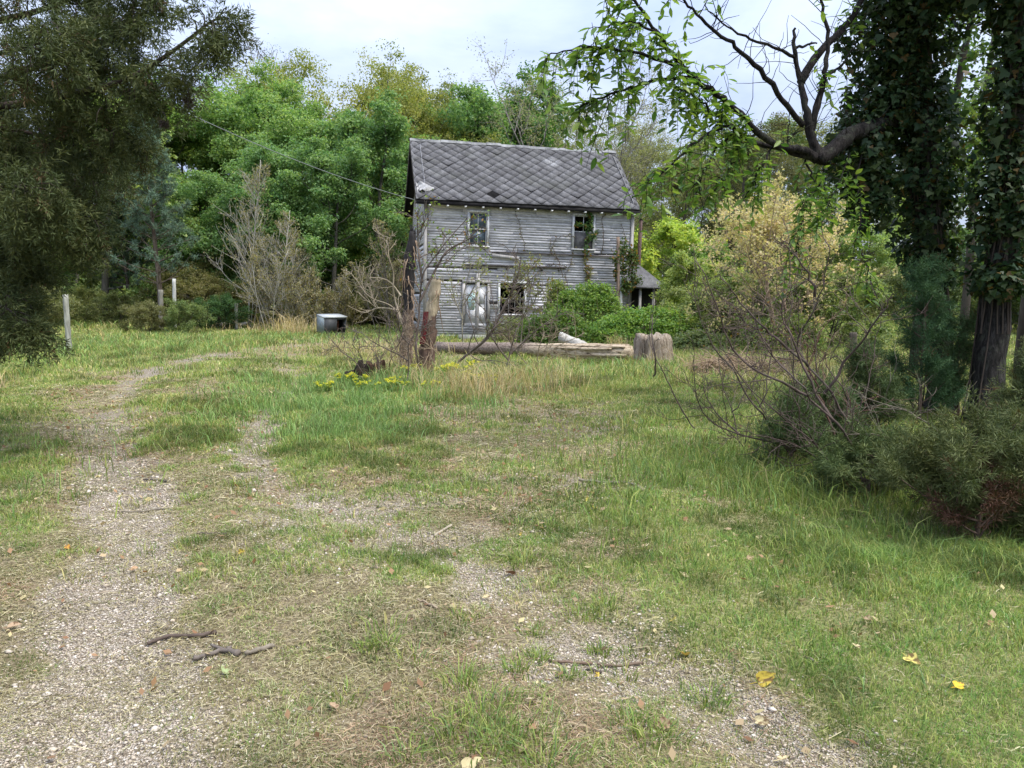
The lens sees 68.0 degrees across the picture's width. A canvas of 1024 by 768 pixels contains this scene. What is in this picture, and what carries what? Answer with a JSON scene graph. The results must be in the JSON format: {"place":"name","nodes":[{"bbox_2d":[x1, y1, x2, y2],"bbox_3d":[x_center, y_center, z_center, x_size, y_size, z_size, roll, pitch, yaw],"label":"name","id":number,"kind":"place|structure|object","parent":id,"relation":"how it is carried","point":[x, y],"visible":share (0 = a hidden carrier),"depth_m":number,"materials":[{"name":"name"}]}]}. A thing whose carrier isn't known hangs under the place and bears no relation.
{"place":"outdoors","nodes":[
{"label":"outdoors","id":0,"kind":"place"},
{"bbox_2d":[0,0,1002,275],"label":"sky","id":1,"kind":"structure","parent":0,"point":[433,34],"materials":[{"name":"white"}]},
{"bbox_2d":[0,299,1023,767],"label":"ground","id":2,"kind":"structure","parent":0,"point":[508,637],"depth_m":3.79,"materials":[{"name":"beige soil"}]},
{"bbox_2d":[45,283,113,324],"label":"woodland shrub","id":3,"kind":"object","parent":2,"relation":"on","point":[82,293],"visible":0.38,"depth_m":40.46,"materials":[{"name":"green plant"}]},
{"bbox_2d":[0,67,205,321],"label":"maple tree","id":4,"kind":"object","parent":2,"relation":"on","point":[107,287],"visible":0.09,"depth_m":42.12,"materials":[{"name":"green plant"}]},
{"bbox_2d":[77,290,144,327],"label":"woodland shrub","id":5,"kind":"object","parent":2,"relation":"on","point":[111,301],"visible":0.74,"depth_m":37.43,"materials":[{"name":"green plant"}]},
{"bbox_2d":[91,184,150,316],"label":"pine tree","id":6,"kind":"object","parent":2,"relation":"on","point":[132,262],"visible":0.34,"depth_m":42.98,"materials":[{"name":"green plant"}]},
{"bbox_2d":[0,0,268,374],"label":"cedar tree","id":7,"kind":"object","parent":2,"relation":"on","point":[44,171],"visible":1,"depth_m":6.88,"materials":[{"name":"green plant"}]},
{"bbox_2d":[117,298,176,332],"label":"woodland shrub","id":8,"kind":"object","parent":2,"relation":"on","point":[148,312],"visible":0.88,"depth_m":31.49,"materials":[{"name":"green plant"}]},
{"bbox_2d":[106,105,202,321],"bbox_3d":[-17.538,-8.031,37.397,4.345,10.771,4.224,-2,7,-15],"label":"pine tree","id":9,"kind":"object","parent":2,"relation":"on","point":[150,195],"visible":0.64,"depth_m":36.82,"materials":[{"name":"green plant"}]},
{"bbox_2d":[129,256,240,322],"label":"woodland shrub","id":10,"kind":"object","parent":2,"relation":"on","point":[183,273],"visible":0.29,"depth_m":39.43,"materials":[{"name":"green plant"}]},
{"bbox_2d":[100,63,272,280],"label":"maple tree","id":11,"kind":"object","parent":2,"relation":"on","point":[203,161],"visible":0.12,"depth_m":47.42,"materials":[{"name":"green plant"}]},
{"bbox_2d":[158,297,216,333],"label":"woodland shrub","id":12,"kind":"object","parent":2,"relation":"on","point":[174,314],"visible":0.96,"depth_m":31.17,"materials":[{"name":"green plant"}]},
{"bbox_2d":[135,168,272,315],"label":"maple tree","id":13,"kind":"object","parent":2,"relation":"on","point":[200,189],"visible":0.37,"depth_m":41.41,"materials":[{"name":"green plant"}]},
{"bbox_2d":[163,270,261,324],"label":"woodland shrub","id":14,"kind":"object","parent":2,"relation":"on","point":[208,288],"visible":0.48,"depth_m":36.43,"materials":[{"name":"green plant"}]},
{"bbox_2d":[191,291,255,328],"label":"woodland shrub","id":15,"kind":"object","parent":2,"relation":"on","point":[224,307],"visible":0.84,"depth_m":34.63,"materials":[{"name":"green plant"}]},
{"bbox_2d":[173,55,323,317],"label":"maple tree","id":16,"kind":"object","parent":2,"relation":"on","point":[228,115],"visible":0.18,"depth_m":46.83,"materials":[{"name":"green plant"}]},
{"bbox_2d":[203,160,299,327],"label":"bare shrub","id":17,"kind":"object","parent":2,"relation":"on","point":[248,223],"visible":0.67,"depth_m":35.50,"materials":[{"name":"grey plant"}]},
{"bbox_2d":[183,48,350,314],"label":"oak tree","id":18,"kind":"object","parent":2,"relation":"on","point":[308,68],"visible":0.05,"depth_m":54.30,"materials":[{"name":"green plant"}]},
{"bbox_2d":[174,129,374,322],"bbox_3d":[-12.881,-8.410,41.023,9.918,10.672,8.743,6,9,40],"label":"maple tree","id":19,"kind":"object","parent":2,"relation":"on","point":[252,155],"visible":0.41,"depth_m":39.16,"materials":[{"name":"green plant"}]},
{"bbox_2d":[231,210,320,324],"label":"bare shrub","id":20,"kind":"object","parent":2,"relation":"on","point":[289,252],"visible":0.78,"depth_m":34.87,"materials":[{"name":"grey plant"}]},
{"bbox_2d":[177,76,409,320],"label":"maple tree","id":21,"kind":"object","parent":2,"relation":"on","point":[291,122],"visible":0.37,"depth_m":44.67,"materials":[{"name":"green plant"}]},
{"bbox_2d":[272,231,366,326],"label":"bare shrub","id":22,"kind":"object","parent":2,"relation":"on","point":[301,303],"visible":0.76,"depth_m":35.42,"materials":[{"name":"grey plant"}]},
{"bbox_2d":[230,133,411,315],"bbox_3d":[-9.201,-7.753,39.159,9.101,9.793,8.023,3,8,27],"label":"maple tree","id":23,"kind":"object","parent":2,"relation":"on","point":[351,169],"visible":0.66,"depth_m":37.89,"materials":[{"name":"green plant"}]},
{"bbox_2d":[273,86,416,307],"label":"maple tree","id":24,"kind":"object","parent":2,"relation":"on","point":[387,132],"visible":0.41,"depth_m":40.46,"materials":[{"name":"green plant"}]},
{"bbox_2d":[319,273,373,325],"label":"bare shrub","id":25,"kind":"object","parent":2,"relation":"on","point":[346,308],"visible":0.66,"depth_m":36.88,"materials":[{"name":"brown plant"}]},
{"bbox_2d":[339,218,403,329],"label":"bare shrub","id":26,"kind":"object","parent":2,"relation":"on","point":[388,298],"visible":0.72,"depth_m":34.30,"materials":[{"name":"brown plant"}]},
{"bbox_2d":[343,218,412,365],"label":"bare sapling","id":27,"kind":"object","parent":2,"relation":"on","point":[370,291],"visible":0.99,"depth_m":15.81,"materials":[{"name":"brown plant"}]},
{"bbox_2d":[319,38,446,272],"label":"oak tree","id":28,"kind":"object","parent":2,"relation":"on","point":[384,71],"visible":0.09,"depth_m":54.42,"materials":[{"name":"green plant"}]},
{"bbox_2d":[344,292,439,383],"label":"bare sapling","id":29,"kind":"object","parent":2,"relation":"on","point":[422,326],"visible":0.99,"depth_m":13.28,"materials":[{"name":"brown plant"}]},
{"bbox_2d":[312,134,471,288],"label":"maple tree","id":30,"kind":"object","parent":2,"relation":"on","point":[383,195],"visible":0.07,"depth_m":43.57,"materials":[{"name":"green plant"}]},
{"bbox_2d":[391,225,425,368],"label":"dead tree","id":31,"kind":"object","parent":2,"relation":"on","point":[408,274],"visible":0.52,"depth_m":16.75,"materials":[{"name":"brown wood"}]},
{"bbox_2d":[325,65,506,276],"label":"oak tree","id":32,"kind":"object","parent":2,"relation":"on","point":[415,112],"visible":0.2,"depth_m":51.17,"materials":[{"name":"green plant"}]},
{"bbox_2d":[415,273,443,373],"bbox_3d":[-1.756,-1.204,15.436,0.549,2.148,0.964,4,8,30],"label":"broken trunk","id":33,"kind":"object","parent":2,"relation":"on","point":[432,304],"visible":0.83,"depth_m":15.40,"materials":[{"name":"brown wood"}]},
{"bbox_2d":[381,306,439,369],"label":"dry vine","id":34,"kind":"object","parent":33,"relation":"attached to","point":[406,332],"visible":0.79,"depth_m":15.30,"materials":[{"name":"brown plant"}]},
{"bbox_2d":[390,189,495,369],"bbox_3d":[-1.431,-2.071,15.414,1.987,3.544,1.810,-3,7,-24],"label":"bare sapling","id":35,"kind":"object","parent":2,"relation":"on","point":[436,253],"visible":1,"depth_m":15.10,"materials":[{"name":"brown plant"}]},
{"bbox_2d":[391,79,515,233],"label":"maple tree","id":36,"kind":"object","parent":2,"relation":"on","point":[462,116],"visible":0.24,"depth_m":51.59,"materials":[{"name":"green plant"}]},
{"bbox_2d":[438,249,506,341],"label":"bare sapling","id":37,"kind":"object","parent":2,"relation":"on","point":[479,263],"visible":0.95,"depth_m":22.33,"materials":[{"name":"brown plant"}]},
{"bbox_2d":[0,308,1008,409],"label":"dry grass","id":38,"kind":"structure","parent":2,"relation":"on","point":[451,379],"depth_m":13.54,"materials":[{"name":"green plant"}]},
{"bbox_2d":[444,60,565,146],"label":"maple tree","id":39,"kind":"object","parent":2,"relation":"on","point":[539,110],"visible":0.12,"depth_m":58.40,"materials":[{"name":"green plant"}]},
{"bbox_2d":[457,240,553,368],"bbox_3d":[0.085,-1.511,15.334,2.067,2.769,1.615,-4,8,-31],"label":"bare sapling","id":40,"kind":"object","parent":2,"relation":"on","point":[495,324],"visible":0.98,"depth_m":15.36,"materials":[{"name":"brown plant"}]},
{"bbox_2d":[0,384,1016,767],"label":"leaf crumbs","id":41,"kind":"object","parent":2,"relation":"on","point":[640,702],"visible":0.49,"depth_m":5.37,"materials":[{"name":"brown plant"}]},
{"bbox_2d":[0,310,1023,767],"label":"lawn grass","id":42,"kind":"structure","parent":2,"relation":"on","point":[892,550],"depth_m":5.04,"materials":[{"name":"green plant"}]},
{"bbox_2d":[0,327,1023,662],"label":"tall grass","id":43,"kind":"structure","parent":2,"relation":"on","point":[760,485],"depth_m":7.15,"materials":[{"name":"green plant"}]},
{"bbox_2d":[0,416,1023,767],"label":"gravel","id":44,"kind":"structure","parent":2,"relation":"on","point":[156,728],"depth_m":3.46,"materials":[{"name":"grey gravel"}]},
{"bbox_2d":[463,274,583,366],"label":"bare sapling","id":45,"kind":"object","parent":2,"relation":"on","point":[517,347],"visible":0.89,"depth_m":16.44,"materials":[{"name":"brown plant"}]},
{"bbox_2d":[496,252,555,342],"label":"bare sapling","id":46,"kind":"object","parent":2,"relation":"on","point":[525,267],"visible":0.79,"depth_m":23.25,"materials":[{"name":"green plant"}]},
{"bbox_2d":[404,138,663,338],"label":"abandoned house","id":47,"kind":"structure","parent":2,"relation":"on","point":[546,194],"depth_m":29.08,"materials":[{"name":"grey wood"}]},
{"bbox_2d":[462,280,490,324],"bbox_3d":[-1.363,-3.080,28.660,1.069,1.669,0.136,0,7,-12],"label":"door","id":48,"kind":"structure","parent":47,"relation":"in","point":[468,289],"depth_m":28.66,"materials":[{"name":"white paint"}]},
{"bbox_2d":[466,210,489,247],"bbox_3d":[-1.263,-5.795,28.355,0.865,1.347,0.190,0,7,-12],"label":"window","id":49,"kind":"structure","parent":47,"relation":"in","point":[485,235],"depth_m":28.39,"materials":[{"name":"grey glass"}]},
{"bbox_2d":[435,342,633,359],"bbox_3d":[0.366,-0.877,19.297,5.684,0.442,0.426,4,8,31],"label":"fallen log","id":50,"kind":"object","parent":2,"relation":"on","point":[582,350],"visible":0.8,"depth_m":18.75,"materials":[{"name":"brown wood"}]},
{"bbox_2d":[495,90,573,147],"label":"maple tree","id":51,"kind":"object","parent":2,"relation":"on","point":[559,117],"visible":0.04,"depth_m":58.59,"materials":[{"name":"green plant"}]},
{"bbox_2d":[514,303,594,343],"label":"honeysuckle bush","id":52,"kind":"object","parent":2,"relation":"on","point":[562,323],"visible":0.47,"depth_m":23.77,"materials":[{"name":"green plant"}]},
{"bbox_2d":[461,33,673,237],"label":"budding tree","id":53,"kind":"object","parent":2,"relation":"on","point":[648,108],"visible":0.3,"depth_m":47.01,"materials":[{"name":"green plant"}]},
{"bbox_2d":[535,279,633,328],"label":"honeysuckle bush","id":54,"kind":"object","parent":2,"relation":"on","point":[592,301],"visible":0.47,"depth_m":25.94,"materials":[{"name":"green plant"}]},
{"bbox_2d":[548,90,683,237],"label":"budding tree","id":55,"kind":"object","parent":2,"relation":"on","point":[636,167],"visible":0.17,"depth_m":51.06,"materials":[{"name":"green plant"}]},
{"bbox_2d":[616,237,619,302],"bbox_3d":[4.047,-3.692,28.966,0.197,3.777,0.144,0,7,0],"label":"broken trunk","id":56,"kind":"object","parent":2,"relation":"on","point":[618,267],"visible":0.65,"depth_m":28.84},
{"bbox_2d":[609,236,644,297],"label":"climbing vine","id":57,"kind":"object","parent":56,"relation":"attached to","point":[630,256],"visible":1,"depth_m":28.92,"materials":[{"name":"green plant"}]},
{"bbox_2d":[580,303,696,343],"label":"honeysuckle bush","id":58,"kind":"object","parent":2,"relation":"on","point":[628,322],"visible":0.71,"depth_m":23.80,"materials":[{"name":"green plant"}]},
{"bbox_2d":[608,119,691,290],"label":"oak tree","id":59,"kind":"object","parent":2,"relation":"on","point":[660,158],"visible":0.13,"depth_m":57.42,"materials":[{"name":"green plant"}]},
{"bbox_2d":[632,332,673,360],"bbox_3d":[3.409,-0.873,18.242,1.129,0.725,0.916,0,7,0],"label":"tree stump","id":60,"kind":"object","parent":2,"relation":"on","point":[641,342],"visible":0.77,"depth_m":17.99,"materials":[{"name":"grey wood"}]},
{"bbox_2d":[649,249,726,308],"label":"young tree","id":61,"kind":"object","parent":2,"relation":"on","point":[676,275],"visible":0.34,"depth_m":27.11,"materials":[{"name":"green plant"}]},
{"bbox_2d":[633,216,743,309],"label":"young tree","id":62,"kind":"object","parent":2,"relation":"on","point":[669,232],"visible":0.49,"depth_m":32.07,"materials":[{"name":"green plant"}]},
{"bbox_2d":[634,130,753,266],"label":"oak tree","id":63,"kind":"object","parent":2,"relation":"on","point":[695,162],"visible":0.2,"depth_m":48.95,"materials":[{"name":"green plant"}]},
{"bbox_2d":[658,272,747,339],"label":"woodland shrub","id":64,"kind":"object","parent":2,"relation":"on","point":[671,291],"visible":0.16,"depth_m":24.81,"materials":[{"name":"green plant"}]},
{"bbox_2d":[671,326,744,352],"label":"honeysuckle bush","id":65,"kind":"object","parent":2,"relation":"on","point":[684,340],"visible":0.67,"depth_m":21.29,"materials":[{"name":"green plant"}]},
{"bbox_2d":[671,242,749,304],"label":"young tree","id":66,"kind":"object","parent":2,"relation":"on","point":[704,254],"visible":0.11,"depth_m":29.18,"materials":[{"name":"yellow plant"}]},
{"bbox_2d":[648,250,788,450],"bbox_3d":[1.750,-0.201,7.147,1.627,2.066,1.175,-5,9,-39],"label":"thicket stem","id":67,"kind":"object","parent":2,"relation":"on","point":[708,401],"visible":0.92,"depth_m":7.14,"materials":[{"name":"brown plant"}]},
{"bbox_2d":[669,334,814,375],"bbox_3d":[4.735,-0.362,15.629,3.158,1.389,2.258,0,7,0],"label":"brush pile","id":68,"kind":"object","parent":2,"relation":"on","point":[711,362],"visible":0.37,"depth_m":15.37,"materials":[{"name":"brown plant"}]},
{"bbox_2d":[695,280,794,444],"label":"thicket stem","id":69,"kind":"object","parent":2,"relation":"on","point":[730,308],"visible":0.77,"depth_m":7.75,"materials":[{"name":"brown plant"}]},
{"bbox_2d":[662,110,834,279],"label":"oak tree","id":70,"kind":"object","parent":2,"relation":"on","point":[788,171],"visible":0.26,"depth_m":45.22,"materials":[{"name":"green plant"}]},
{"bbox_2d":[692,289,808,445],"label":"thicket stem","id":71,"kind":"object","parent":2,"relation":"on","point":[772,343],"visible":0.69,"depth_m":7.45,"materials":[{"name":"brown plant"}]},
{"bbox_2d":[693,269,815,340],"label":"woodland shrub","id":72,"kind":"object","parent":2,"relation":"on","point":[733,284],"visible":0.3,"depth_m":23.64,"materials":[{"name":"green plant"}]},
{"bbox_2d":[718,235,821,458],"bbox_3d":[2.364,-0.249,6.947,0.787,2.198,0.882,6,9,41],"label":"thicket stem","id":73,"kind":"object","parent":2,"relation":"on","point":[768,301],"visible":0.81,"depth_m":6.88,"materials":[{"name":"brown plant"}]},
{"bbox_2d":[695,114,852,296],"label":"maple tree","id":74,"kind":"object","parent":2,"relation":"on","point":[795,139],"visible":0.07,"depth_m":53.99,"materials":[{"name":"green plant"}]},
{"bbox_2d":[711,333,849,485],"bbox_3d":[2.218,0.258,6.339,1.283,1.379,0.795,0,7,0],"label":"thicket stem","id":75,"kind":"object","parent":2,"relation":"on","point":[767,405],"visible":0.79,"depth_m":6.29,"materials":[{"name":"brown plant"}]},
{"bbox_2d":[736,311,830,353],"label":"honeysuckle bush","id":76,"kind":"object","parent":2,"relation":"on","point":[793,318],"visible":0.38,"depth_m":21.08,"materials":[{"name":"green plant"}]},
{"bbox_2d":[690,245,881,491],"bbox_3d":[2.238,-0.096,6.139,1.523,2.044,0.933,4,8,28],"label":"thicket stem","id":77,"kind":"object","parent":2,"relation":"on","point":[826,411],"visible":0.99,"depth_m":6.13,"materials":[{"name":"brown plant"}]},
{"bbox_2d":[708,378,867,480],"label":"thicket stem","id":78,"kind":"object","parent":2,"relation":"on","point":[776,440],"visible":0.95,"depth_m":6.22,"materials":[{"name":"brown plant"}]},
{"bbox_2d":[743,377,835,466],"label":"juniper","id":79,"kind":"object","parent":2,"relation":"on","point":[776,431],"visible":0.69,"depth_m":6.91,"materials":[{"name":"green plant"}]},
{"bbox_2d":[685,166,902,344],"bbox_3d":[7.342,-3.221,21.298,5.280,5.078,5.565,0,7,0],"label":"blossoming bush","id":80,"kind":"object","parent":2,"relation":"on","point":[764,223],"visible":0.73,"depth_m":20.31,"materials":[{"name":"beige plant"}]},
{"bbox_2d":[688,209,932,426],"bbox_3d":[2.514,-0.308,6.556,1.905,2.399,0.883,3,7,21],"label":"thicket stem","id":81,"kind":"object","parent":2,"relation":"on","point":[814,285],"visible":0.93,"depth_m":6.53,"materials":[{"name":"brown plant"}]},
{"bbox_2d":[750,112,880,275],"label":"oak tree","id":82,"kind":"object","parent":2,"relation":"on","point":[801,160],"visible":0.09,"depth_m":51.93,"materials":[{"name":"green plant"}]},
{"bbox_2d":[743,259,896,348],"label":"woodland shrub","id":83,"kind":"object","parent":2,"relation":"on","point":[829,311],"visible":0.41,"depth_m":22.29,"materials":[{"name":"green plant"}]},
{"bbox_2d":[788,365,873,453],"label":"juniper","id":84,"kind":"object","parent":2,"relation":"on","point":[825,398],"visible":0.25,"depth_m":7.43,"materials":[{"name":"green plant"}]},
{"bbox_2d":[775,274,914,436],"bbox_3d":[3.010,-0.128,7.046,1.191,1.796,0.916,0,7,0],"label":"thicket stem","id":85,"kind":"object","parent":2,"relation":"on","point":[809,371],"visible":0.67,"depth_m":6.90,"materials":[{"name":"brown plant"}]},
{"bbox_2d":[789,316,901,425],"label":"thicket stem","id":86,"kind":"object","parent":2,"relation":"on","point":[837,356],"visible":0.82,"depth_m":6.73,"materials":[{"name":"brown plant"}]},
{"bbox_2d":[786,409,930,497],"bbox_3d":[2.950,0.650,6.189,1.329,0.885,1.250,0,7,0],"label":"juniper","id":87,"kind":"object","parent":2,"relation":"on","point":[834,466],"visible":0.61,"depth_m":6.11,"materials":[{"name":"green plant"}]},
{"bbox_2d":[806,192,910,317],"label":"maple tree","id":88,"kind":"object","parent":2,"relation":"on","point":[881,260],"visible":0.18,"depth_m":45.66,"materials":[{"name":"green plant"}]},
{"bbox_2d":[830,263,905,321],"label":"woodland shrub","id":89,"kind":"object","parent":2,"relation":"on","point":[883,269],"visible":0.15,"depth_m":42.94,"materials":[{"name":"green plant"}]},
{"bbox_2d":[832,334,913,425],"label":"juniper","id":90,"kind":"object","parent":2,"relation":"on","point":[860,375],"visible":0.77,"depth_m":9.01,"materials":[{"name":"green plant"}]},
{"bbox_2d":[826,341,976,480],"bbox_3d":[3.409,0.381,6.322,1.573,1.504,0.991,2,7,17],"label":"thicket stem","id":91,"kind":"object","parent":2,"relation":"on","point":[904,409],"visible":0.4,"depth_m":6.27,"materials":[{"name":"brown plant"}]},
{"bbox_2d":[820,0,1001,414],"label":"ivy covered tree","id":92,"kind":"object","parent":2,"relation":"on","point":[918,158],"visible":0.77,"depth_m":9.64,"materials":[{"name":"green plant"}]},
{"bbox_2d":[529,0,936,314],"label":"cherry bough","id":93,"kind":"object","parent":92,"relation":"attached to","point":[815,153],"visible":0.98,"depth_m":8.23,"materials":[{"name":"green plant"}]},
{"bbox_2d":[826,0,1005,372],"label":"thin tree","id":94,"kind":"object","parent":2,"relation":"on","point":[959,79],"visible":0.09,"depth_m":13.94,"materials":[{"name":"green plant"}]},
{"bbox_2d":[876,251,969,419],"bbox_3d":[5.078,-0.543,9.413,1.015,2.216,0.947,0,7,0],"label":"juniper","id":95,"kind":"object","parent":2,"relation":"on","point":[926,291],"visible":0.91,"depth_m":9.31,"materials":[{"name":"green plant"}]},
{"bbox_2d":[845,378,1023,535],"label":"juniper","id":96,"kind":"object","parent":2,"relation":"on","point":[951,468],"visible":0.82,"depth_m":5.14,"materials":[{"name":"green plant"}]},
{"bbox_2d":[922,304,976,415],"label":"juniper","id":97,"kind":"object","parent":2,"relation":"on","point":[962,347],"visible":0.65,"depth_m":9.63,"materials":[{"name":"green plant"}]},
{"bbox_2d":[933,19,1003,360],"bbox_3d":[10.375,-4.462,16.480,3.323,8.290,2.926,0,7,0],"label":"thin tree","id":98,"kind":"object","parent":2,"relation":"on","point":[966,300],"visible":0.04,"depth_m":16.74,"materials":[{"name":"green plant"}]},
{"bbox_2d":[921,434,1023,541],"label":"dead juniper","id":99,"kind":"object","parent":2,"relation":"on","point":[957,517],"visible":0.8,"depth_m":4.94,"materials":[{"name":"brown plant"}]},
{"bbox_2d":[939,13,1023,398],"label":"thin tree","id":100,"kind":"object","parent":2,"relation":"on","point":[972,56],"visible":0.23,"depth_m":11.38,"materials":[{"name":"green plant"}]},
{"bbox_2d":[950,0,1023,422],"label":"ivy covered tree","id":101,"kind":"object","parent":2,"relation":"on","point":[998,288],"visible":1,"depth_m":9.04,"materials":[{"name":"green plant"}]},
{"bbox_2d":[973,335,1023,425],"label":"juniper","id":102,"kind":"object","parent":2,"relation":"on","point":[1006,394],"visible":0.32,"depth_m":7.65,"materials":[{"name":"green plant"}]},
{"bbox_2d":[974,394,1023,544],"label":"juniper","id":103,"kind":"object","parent":2,"relation":"on","point":[1016,464],"visible":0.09,"depth_m":5.42,"materials":[{"name":"green plant"}]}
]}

